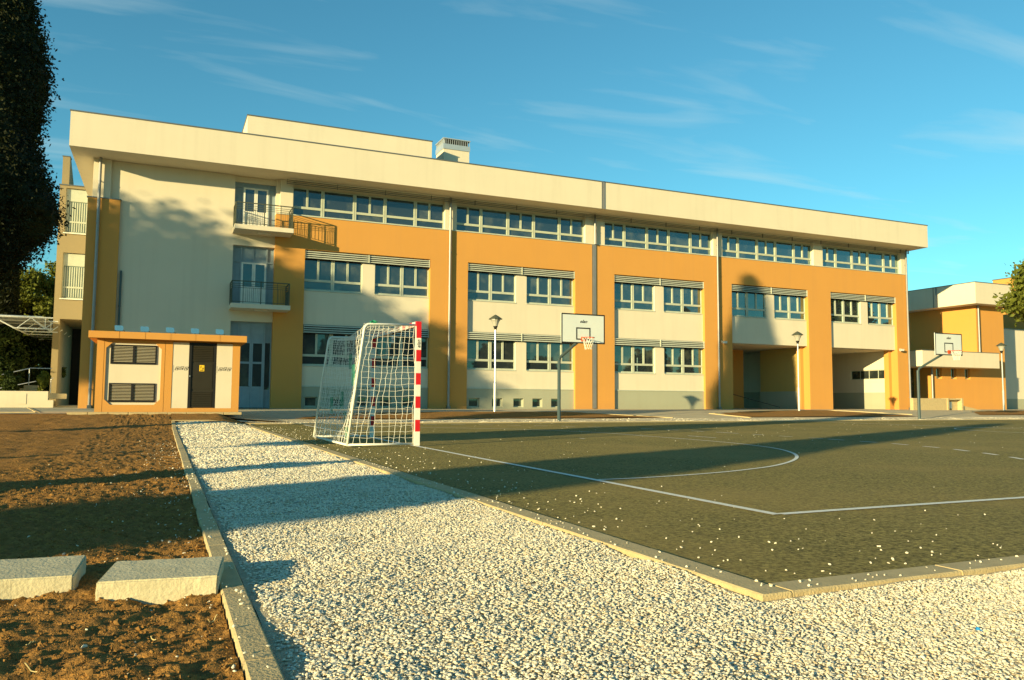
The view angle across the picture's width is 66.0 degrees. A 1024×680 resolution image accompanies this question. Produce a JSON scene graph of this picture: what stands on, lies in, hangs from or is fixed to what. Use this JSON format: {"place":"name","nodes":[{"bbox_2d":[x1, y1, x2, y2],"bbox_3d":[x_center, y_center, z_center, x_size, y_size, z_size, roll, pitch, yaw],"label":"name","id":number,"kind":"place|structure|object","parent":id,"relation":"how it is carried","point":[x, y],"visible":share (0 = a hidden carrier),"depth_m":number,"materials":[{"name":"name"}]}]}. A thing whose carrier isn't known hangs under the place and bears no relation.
{"place":"outdoors","nodes":[
{"label":"outdoors","id":0,"kind":"place"},
{"bbox_2d":[0,413,243,679],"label":"bare soil","id":1,"kind":"structure","parent":0,"point":[62,442],"depth_m":4.41,"materials":[{"name":"brown soil"}]},
{"bbox_2d":[0,0,75,299],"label":"cypress tree","id":2,"kind":"object","parent":1,"relation":"on","point":[30,214],"visible":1,"depth_m":17.89,"materials":[{"name":"green plant"}]},
{"bbox_2d":[0,555,85,599],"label":"concrete block","id":3,"kind":"object","parent":1,"relation":"on","point":[29,577],"depth_m":3.18,"materials":[{"name":"grey concrete"}]},
{"bbox_2d":[67,412,87,414],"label":"paving slab","id":4,"kind":"structure","parent":1,"relation":"on","point":[76,413],"depth_m":23.55,"materials":[{"name":"concrete"}]},
{"bbox_2d":[88,412,107,414],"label":"paving slab","id":5,"kind":"structure","parent":1,"relation":"on","point":[90,413],"depth_m":23.77,"materials":[{"name":"concrete"}]},
{"bbox_2d":[108,412,128,414],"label":"paving slab","id":6,"kind":"structure","parent":1,"relation":"on","point":[117,413],"depth_m":24.00,"materials":[{"name":"concrete"}]},
{"bbox_2d":[15,442,236,679],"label":"soil pebbles","id":7,"kind":"object","parent":1,"relation":"on","point":[85,646],"visible":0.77,"depth_m":4.49,"materials":[{"name":"stone"}]},
{"bbox_2d":[128,412,147,414],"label":"paving slab","id":8,"kind":"structure","parent":1,"relation":"on","point":[130,413],"depth_m":24.21,"materials":[{"name":"concrete"}]},
{"bbox_2d":[148,412,166,414],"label":"paving slab","id":9,"kind":"structure","parent":1,"relation":"on","point":[150,413],"depth_m":24.42,"materials":[{"name":"concrete"}]},
{"bbox_2d":[95,556,223,604],"bbox_3d":[-1.456,1.056,3.300,0.448,0.202,0.403,2,-4,-17],"label":"concrete block","id":10,"kind":"object","parent":1,"relation":"on","point":[157,581],"depth_m":3.16,"materials":[{"name":"grey concrete"}]},
{"bbox_2d":[171,421,284,679],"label":"kerb","id":11,"kind":"structure","parent":1,"relation":"on","point":[252,640],"depth_m":2.94,"materials":[{"name":"concrete"}]},
{"bbox_2d":[41,399,262,628],"bbox_3d":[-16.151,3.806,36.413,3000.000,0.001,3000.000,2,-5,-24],"label":"ground","id":12,"kind":"structure","parent":0,"point":[211,511],"depth_m":7.40,"materials":[{"name":"brown soil"}]},
{"bbox_2d":[172,420,244,423],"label":"kerb","id":13,"kind":"structure","parent":12,"relation":"on","point":[196,420],"depth_m":22.32,"materials":[{"name":"concrete"}]},
{"bbox_2d":[171,413,247,424],"bbox_3d":[-9.142,2.384,23.809,2.110,0.301,3.050,2,-5,-24],"label":"soil patch","id":14,"kind":"object","parent":12,"relation":"on","point":[214,416],"visible":0.95,"depth_m":23.51,"materials":[{"name":"brown soil"}]},
{"bbox_2d":[186,412,204,413],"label":"paving slab","id":15,"kind":"structure","parent":14,"relation":"on","point":[194,412],"depth_m":24.86,"materials":[{"name":"concrete"}]},
{"bbox_2d":[205,412,223,414],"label":"paving slab","id":16,"kind":"structure","parent":14,"relation":"on","point":[221,413],"depth_m":25.10,"materials":[{"name":"concrete"}]},
{"bbox_2d":[223,412,241,414],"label":"paving slab","id":17,"kind":"structure","parent":14,"relation":"on","point":[232,413],"depth_m":25.33,"materials":[{"name":"concrete"}]},
{"bbox_2d":[247,424,791,601],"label":"kerb","id":18,"kind":"structure","parent":12,"relation":"on","point":[751,588],"depth_m":4.28,"materials":[{"name":"concrete"}]},
{"bbox_2d":[185,460,1018,667],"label":"kerb chippings","id":19,"kind":"object","parent":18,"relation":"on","point":[268,645],"visible":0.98,"depth_m":3.83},
{"bbox_2d":[235,417,1023,422],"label":"gravel strip","id":20,"kind":"object","parent":12,"relation":"on","point":[520,420],"visible":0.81,"depth_m":30.88,"materials":[{"name":"grey gravel"}]},
{"bbox_2d":[557,313,604,420],"bbox_3d":[2.134,1.058,28.989,2.379,3.970,1.658,-4,-6,42],"label":"basketball hoop","id":21,"kind":"object","parent":20,"relation":"on","point":[576,329],"visible":1,"depth_m":28.75,"materials":[{"name":"white paint"}]},
{"bbox_2d":[916,333,962,418],"bbox_3d":[20.174,1.739,36.807,1.619,4.030,2.160,0,-4,3],"label":"basketball hoop","id":22,"kind":"object","parent":20,"relation":"on","point":[948,344],"visible":0.99,"depth_m":36.48,"materials":[{"name":"white paint"}]},
{"bbox_2d":[245,419,1023,423],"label":"kerb","id":23,"kind":"structure","parent":12,"relation":"on","point":[617,421],"depth_m":29.19,"materials":[{"name":"concrete"}]},
{"bbox_2d":[249,420,1023,583],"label":"sports court","id":24,"kind":"object","parent":12,"relation":"on","point":[849,468],"visible":0.94,"depth_m":7.72,"materials":[{"name":"asphalt"}]},
{"bbox_2d":[313,320,421,445],"bbox_3d":[-2.730,0.810,14.425,1.222,2.080,3.166,2,-5,-24],"label":"handball goal","id":25,"kind":"object","parent":24,"relation":"on","point":[416,325],"visible":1,"depth_m":13.38,"materials":[{"name":"white paint"}]},
{"bbox_2d":[265,422,1023,573],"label":"stray gravel","id":26,"kind":"structure","parent":24,"relation":"on","point":[892,558],"depth_m":5.65,"materials":[{"name":"white gravel"}]},
{"bbox_2d":[306,420,1023,513],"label":"court line marking","id":27,"kind":"object","parent":24,"relation":"on","point":[746,508],"visible":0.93,"depth_m":7.21,"materials":[{"name":"paint"}]},
{"bbox_2d":[768,555,1023,596],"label":"kerb","id":28,"kind":"structure","parent":12,"relation":"on","point":[796,588],"depth_m":3.52,"materials":[{"name":"concrete"}]},
{"bbox_2d":[175,421,738,649],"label":"gravel path","id":29,"kind":"structure","parent":0,"point":[270,631],"depth_m":3.50,"materials":[{"name":"white gravel"}]},
{"bbox_2d":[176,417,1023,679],"bbox_3d":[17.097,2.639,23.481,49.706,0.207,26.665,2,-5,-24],"label":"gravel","id":30,"kind":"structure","parent":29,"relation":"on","point":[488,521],"depth_m":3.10,"materials":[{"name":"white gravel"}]},
{"bbox_2d":[0,405,1023,421],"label":"pavement","id":31,"kind":"structure","parent":0,"point":[281,415],"depth_m":36.34,"materials":[{"name":"grey concrete"}]},
{"bbox_2d":[0,268,23,341],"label":"tree","id":32,"kind":"object","parent":31,"relation":"on","point":[10,302],"visible":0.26,"depth_m":51.04,"materials":[{"name":"green plant"}]},
{"bbox_2d":[0,324,30,390],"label":"shrub","id":33,"kind":"object","parent":31,"relation":"on","point":[13,357],"visible":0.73,"depth_m":44.52,"materials":[{"name":"green plant"}]},
{"bbox_2d":[0,412,34,412],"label":"kerb","id":34,"kind":"structure","parent":31,"relation":"on","point":[17,412],"depth_m":24.14,"materials":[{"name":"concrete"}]},
{"bbox_2d":[0,391,66,407],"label":"planter wall","id":35,"kind":"structure","parent":31,"relation":"on","point":[24,399],"depth_m":36.92,"materials":[{"name":"beige paint"}]},
{"bbox_2d":[0,369,4,381],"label":"shrub","id":36,"kind":"object","parent":35,"relation":"in","point":[1,377],"visible":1,"depth_m":37.41,"materials":[{"name":"green plant"}]},
{"bbox_2d":[0,371,21,390],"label":"shrub","id":37,"kind":"object","parent":35,"relation":"in","point":[10,383],"visible":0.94,"depth_m":37.30,"materials":[{"name":"green plant"}]},
{"bbox_2d":[2,368,52,392],"bbox_3d":[-24.999,2.109,38.543,4.409,1.534,0.840,2,-5,-24],"label":"ramp railing","id":38,"kind":"object","parent":35,"relation":"on","point":[29,375],"visible":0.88,"depth_m":38.90,"materials":[{"name":"metal"}]},
{"bbox_2d":[20,385,38,390],"bbox_3d":[-23.506,2.394,38.415,0.750,0.370,0.400,2,-5,-24],"label":"stone trough","id":39,"kind":"object","parent":35,"relation":"on","point":[30,387],"visible":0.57,"depth_m":38.34,"materials":[{"name":"concrete"}]},
{"bbox_2d":[36,371,51,390],"bbox_3d":[-22.709,2.512,38.186,0.678,2.070,0.668,2,-5,-24],"label":"shrub","id":40,"kind":"object","parent":35,"relation":"in","point":[43,379],"visible":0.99,"depth_m":38.10,"materials":[{"name":"green plant"}]},
{"bbox_2d":[0,315,70,339],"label":"truss canopy","id":41,"kind":"object","parent":31,"relation":"on","point":[41,324],"visible":0.77,"depth_m":43.59,"materials":[{"name":"white metal"}]},
{"bbox_2d":[19,266,53,370],"bbox_3d":[-33.734,-0.328,55.344,4.885,9.820,5.127,2,-5,-24],"label":"bushy tree","id":42,"kind":"object","parent":31,"relation":"on","point":[34,302],"visible":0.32,"depth_m":54.71,"materials":[{"name":"green plant"}]},
{"bbox_2d":[13,336,66,392],"bbox_3d":[-28.416,1.918,47.033,3.286,4.536,3.008,2,-5,-24],"label":"shrub","id":43,"kind":"object","parent":31,"relation":"on","point":[40,352],"visible":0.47,"depth_m":46.36,"materials":[{"name":"green plant"}]},
{"bbox_2d":[29,260,55,315],"bbox_3d":[-33.237,-0.518,57.767,5.164,10.576,4.429,2,-5,-24],"label":"bushy tree","id":44,"kind":"object","parent":31,"relation":"on","point":[49,291],"visible":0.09,"depth_m":57.09,"materials":[{"name":"green plant"}]},
{"bbox_2d":[49,155,87,405],"bbox_3d":[-27.248,-3.099,50.602,2.600,14.700,10.080,2,-5,-24],"label":"ochre annex","id":45,"kind":"object","parent":31,"relation":"on","point":[69,284],"visible":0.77,"depth_m":46.18,"materials":[{"name":"paint"}]},
{"bbox_2d":[59,253,84,299],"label":"window","id":46,"kind":"structure","parent":45,"relation":"in","point":[73,264],"depth_m":46.08,"materials":[{"name":"white paint"}]},
{"bbox_2d":[69,329,80,404],"bbox_3d":[-27.947,1.835,52.218,2.220,5.100,0.100,2,-5,-24],"label":"dark doorway","id":47,"kind":"structure","parent":45,"relation":"in","point":[76,333],"depth_m":51.83,"materials":[{"name":"black"}]},
{"bbox_2d":[63,188,87,234],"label":"window","id":48,"kind":"structure","parent":45,"relation":"in","point":[78,199],"depth_m":46.38,"materials":[{"name":"white paint"}]},
{"bbox_2d":[88,325,246,412],"bbox_3d":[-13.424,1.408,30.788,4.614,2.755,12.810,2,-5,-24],"label":"transformer kiosk","id":49,"kind":"object","parent":31,"relation":"on","point":[144,370],"visible":0.98,"depth_m":25.16,"materials":[{"name":"orange paint"}]},
{"bbox_2d":[189,345,213,407],"bbox_3d":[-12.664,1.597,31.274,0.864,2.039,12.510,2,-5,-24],"label":"door","id":50,"kind":"structure","parent":49,"relation":"in","point":[202,364],"depth_m":25.64,"materials":[{"name":"metal"}]},
{"bbox_2d":[168,412,185,413],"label":"paving slab","id":51,"kind":"structure","parent":31,"relation":"on","point":[177,412],"depth_m":24.66,"materials":[{"name":"concrete"}]},
{"bbox_2d":[296,411,663,418],"bbox_3d":[-1.245,3.044,32.158,15.400,0.208,3.900,2,-5,-24],"label":"soil bed","id":52,"kind":"object","parent":31,"relation":"on","point":[440,415],"visible":0.84,"depth_m":31.75,"materials":[{"name":"brown soil"}]},
{"bbox_2d":[489,315,501,411],"bbox_3d":[-0.741,1.063,34.774,0.620,4.400,0.620,2,-5,-24],"label":"street lamp","id":53,"kind":"object","parent":31,"relation":"on","point":[495,319],"visible":0.97,"depth_m":34.74,"materials":[{"name":"metal"}]},
{"bbox_2d":[69,109,927,409],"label":"school building","id":54,"kind":"structure","parent":31,"relation":"on","point":[287,249],"depth_m":43.29,"materials":[{"name":"orange paint"}]},
{"bbox_2d":[304,397,316,406],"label":"basement window","id":55,"kind":"structure","parent":54,"relation":"in","point":[309,401],"depth_m":39.54,"materials":[{"name":"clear glass"}]},
{"bbox_2d":[302,333,359,366],"bbox_3d":[-9.163,0.324,40.052,2.960,2.075,0.210,2,-5,-24],"label":"window","id":56,"kind":"structure","parent":54,"relation":"in","point":[314,345],"depth_m":39.92,"materials":[{"name":"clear glass"}]},
{"bbox_2d":[304,259,361,293],"bbox_3d":[-9.140,-3.420,40.339,2.960,2.005,0.210,2,-5,-24],"label":"window","id":57,"kind":"structure","parent":54,"relation":"in","point":[320,275],"depth_m":40.36,"materials":[{"name":"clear glass"}]},
{"bbox_2d":[333,397,343,406],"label":"basement window","id":58,"kind":"structure","parent":54,"relation":"in","point":[337,399],"depth_m":40.09,"materials":[{"name":"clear glass"}]},
{"bbox_2d":[357,397,368,406],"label":"basement window","id":59,"kind":"structure","parent":54,"relation":"in","point":[358,398],"depth_m":40.59,"materials":[{"name":"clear glass"}]},
{"bbox_2d":[293,187,443,228],"bbox_3d":[-7.345,-6.829,41.253,8.030,1.485,0.350,2,-5,-24],"label":"upper window","id":60,"kind":"structure","parent":54,"relation":"in","point":[306,202],"depth_m":41.30,"materials":[{"name":"clear glass"}]},
{"bbox_2d":[380,397,390,406],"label":"basement window","id":61,"kind":"structure","parent":54,"relation":"in","point":[382,399],"depth_m":41.09,"materials":[{"name":"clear glass"}]},
{"bbox_2d":[374,264,428,297],"bbox_3d":[-5.828,-3.287,41.794,2.960,2.005,0.210,2,-5,-24],"label":"window","id":62,"kind":"structure","parent":54,"relation":"in","point":[390,280],"depth_m":41.82,"materials":[{"name":"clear glass"}]},
{"bbox_2d":[376,337,427,368],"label":"window","id":63,"kind":"structure","parent":54,"relation":"in","point":[380,362],"depth_m":41.51,"materials":[{"name":"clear glass"}]},
{"bbox_2d":[402,398,411,406],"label":"basement window","id":64,"kind":"structure","parent":54,"relation":"in","point":[403,399],"depth_m":41.54,"materials":[{"name":"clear glass"}]},
{"bbox_2d":[469,398,477,406],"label":"basement window","id":65,"kind":"structure","parent":54,"relation":"in","point":[473,402],"depth_m":43.05,"materials":[{"name":"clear glass"}]},
{"bbox_2d":[467,340,515,370],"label":"window","id":66,"kind":"structure","parent":54,"relation":"in","point":[480,353],"depth_m":43.58,"materials":[{"name":"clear glass"}]},
{"bbox_2d":[468,271,515,303],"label":"window","id":67,"kind":"structure","parent":54,"relation":"in","point":[484,287],"depth_m":43.88,"materials":[{"name":"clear glass"}]},
{"bbox_2d":[492,398,500,406],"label":"basement window","id":68,"kind":"structure","parent":54,"relation":"in","point":[498,400],"depth_m":43.63,"materials":[{"name":"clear glass"}]},
{"bbox_2d":[513,398,521,406],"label":"basement window","id":69,"kind":"structure","parent":54,"relation":"in","point":[517,402],"depth_m":44.12,"materials":[{"name":"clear glass"}]},
{"bbox_2d":[457,206,583,242],"bbox_3d":[0.601,-6.512,44.745,8.000,1.485,0.350,2,-5,-24],"label":"upper window","id":70,"kind":"structure","parent":54,"relation":"in","point":[469,219],"depth_m":44.81,"materials":[{"name":"clear glass"}]},
{"bbox_2d":[532,398,540,406],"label":"basement window","id":71,"kind":"structure","parent":54,"relation":"in","point":[535,402],"depth_m":44.58,"materials":[{"name":"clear glass"}]},
{"bbox_2d":[526,342,573,371],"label":"window","id":72,"kind":"structure","parent":54,"relation":"in","point":[540,357],"depth_m":45.01,"materials":[{"name":"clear glass"}]},
{"bbox_2d":[527,276,573,306],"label":"window","id":73,"kind":"structure","parent":54,"relation":"in","point":[548,291],"depth_m":45.34,"materials":[{"name":"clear glass"}]},
{"bbox_2d":[551,399,556,406],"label":"basement window","id":74,"kind":"structure","parent":54,"relation":"in","point":[553,401],"depth_m":45.03,"materials":[{"name":"black glass"}]},
{"bbox_2d":[614,282,654,311],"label":"window","id":75,"kind":"structure","parent":54,"relation":"in","point":[633,297],"depth_m":47.62,"materials":[{"name":"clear glass"}]},
{"bbox_2d":[615,345,654,373],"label":"window","id":76,"kind":"structure","parent":54,"relation":"in","point":[628,359],"depth_m":47.34,"materials":[{"name":"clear glass"}]},
{"bbox_2d":[605,222,713,255],"bbox_3d":[9.073,-6.174,48.467,7.920,1.485,0.350,2,-5,-24],"label":"upper window","id":77,"kind":"structure","parent":54,"relation":"in","point":[616,234],"depth_m":48.55,"materials":[{"name":"clear glass"}]},
{"bbox_2d":[664,286,702,314],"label":"window","id":78,"kind":"structure","parent":54,"relation":"in","point":[676,299],"depth_m":49.05,"materials":[{"name":"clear glass"}]},
{"bbox_2d":[664,347,703,374],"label":"window","id":79,"kind":"structure","parent":54,"relation":"in","point":[677,361],"depth_m":48.75,"materials":[{"name":"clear glass"}]},
{"bbox_2d":[732,291,766,318],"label":"window","id":80,"kind":"structure","parent":54,"relation":"in","point":[749,305],"depth_m":51.11,"materials":[{"name":"blue glass"}]},
{"bbox_2d":[722,235,814,265],"bbox_3d":[16.841,-5.864,51.880,7.660,1.485,0.350,2,-5,-24],"label":"upper window","id":81,"kind":"structure","parent":54,"relation":"in","point":[732,246],"depth_m":51.96,"materials":[{"name":"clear glass"}]},
{"bbox_2d":[774,295,806,320],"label":"window","id":82,"kind":"structure","parent":54,"relation":"in","point":[785,307],"depth_m":52.50,"materials":[{"name":"blue glass"}]},
{"bbox_2d":[831,299,859,323],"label":"window","id":83,"kind":"structure","parent":54,"relation":"in","point":[842,311],"depth_m":54.52,"materials":[{"name":"black glass"}]},
{"bbox_2d":[822,246,898,273],"bbox_3d":[24.489,-5.559,55.241,7.460,1.485,0.350,2,-5,-24],"label":"upper window","id":84,"kind":"structure","parent":54,"relation":"in","point":[832,257],"depth_m":55.36,"materials":[{"name":"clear glass"}]},
{"bbox_2d":[851,370,883,379],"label":"passage window","id":85,"kind":"structure","parent":54,"relation":"in","point":[867,374],"depth_m":58.33,"materials":[{"name":"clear glass"}]},
{"bbox_2d":[867,302,892,325],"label":"window","id":86,"kind":"structure","parent":54,"relation":"in","point":[881,314],"depth_m":55.84,"materials":[{"name":"blue glass"}]},
{"bbox_2d":[565,411,673,417],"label":"kerb","id":87,"kind":"structure","parent":31,"relation":"on","point":[632,415],"depth_m":34.40,"materials":[{"name":"concrete"}]},
{"bbox_2d":[709,413,751,417],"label":"kerb","id":88,"kind":"structure","parent":31,"relation":"on","point":[730,415],"depth_m":36.35,"materials":[{"name":"concrete"}]},
{"bbox_2d":[721,410,908,416],"bbox_3d":[14.606,3.709,40.052,11.000,0.250,5.000,2,-5,-24],"label":"soil bed","id":89,"kind":"object","parent":31,"relation":"on","point":[789,413],"visible":1,"depth_m":39.38,"materials":[{"name":"brown soil"}]},
{"bbox_2d":[792,331,802,410],"bbox_3d":[15.346,1.718,42.280,0.620,4.400,0.620,2,-5,-24],"label":"street lamp","id":90,"kind":"object","parent":89,"relation":"on","point":[797,335],"visible":0.97,"depth_m":42.27,"materials":[{"name":"metal"}]},
{"bbox_2d":[831,410,912,414],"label":"kerb","id":91,"kind":"structure","parent":31,"relation":"on","point":[871,412],"depth_m":42.93,"materials":[{"name":"concrete"}]},
{"bbox_2d":[910,398,978,409],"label":"ramp wall","id":92,"kind":"structure","parent":31,"relation":"on","point":[941,404],"depth_m":52.93,"materials":[{"name":"concrete"}]},
{"bbox_2d":[908,281,1010,408],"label":"school wing","id":93,"kind":"structure","parent":31,"relation":"on","point":[973,316],"depth_m":61.76,"materials":[{"name":"orange paint"}]},
{"bbox_2d":[936,368,938,378],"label":"slot window","id":94,"kind":"structure","parent":93,"relation":"in","point":[937,369],"depth_m":59.80,"materials":[{"name":"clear glass"}]},
{"bbox_2d":[951,368,953,378],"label":"slot window","id":95,"kind":"structure","parent":93,"relation":"in","point":[952,369],"depth_m":60.46,"materials":[{"name":"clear glass"}]},
{"bbox_2d":[975,410,1023,414],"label":"soil bed","id":96,"kind":"object","parent":31,"relation":"on","point":[1007,412],"visible":1,"depth_m":46.34,"materials":[{"name":"brown soil"}]},
{"bbox_2d":[996,343,1006,409],"bbox_3d":[30.881,2.354,49.653,0.620,4.400,0.620,2,-5,-24],"label":"street lamp","id":97,"kind":"object","parent":96,"relation":"on","point":[1001,346],"visible":0.98,"depth_m":49.62,"materials":[{"name":"metal"}]},
{"bbox_2d":[992,258,1023,326],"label":"leafy tree","id":98,"kind":"object","parent":96,"relation":"on","point":[1013,301],"visible":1,"depth_m":50.26,"materials":[{"name":"green plant"}]},
{"bbox_2d":[1004,328,1023,408],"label":"cream hall","id":99,"kind":"structure","parent":31,"relation":"on","point":[1014,354],"depth_m":66.89,"materials":[{"name":"paint"}]},
{"bbox_2d":[21,0,1023,290],"label":"sky","id":100,"kind":"structure","parent":0,"point":[911,111],"materials":[{"name":"blue"}]},
{"bbox_2d":[992,277,1023,328],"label":"orange block","id":101,"kind":"structure","parent":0,"point":[1009,322],"depth_m":69.61,"materials":[{"name":"paint"}]}
]}

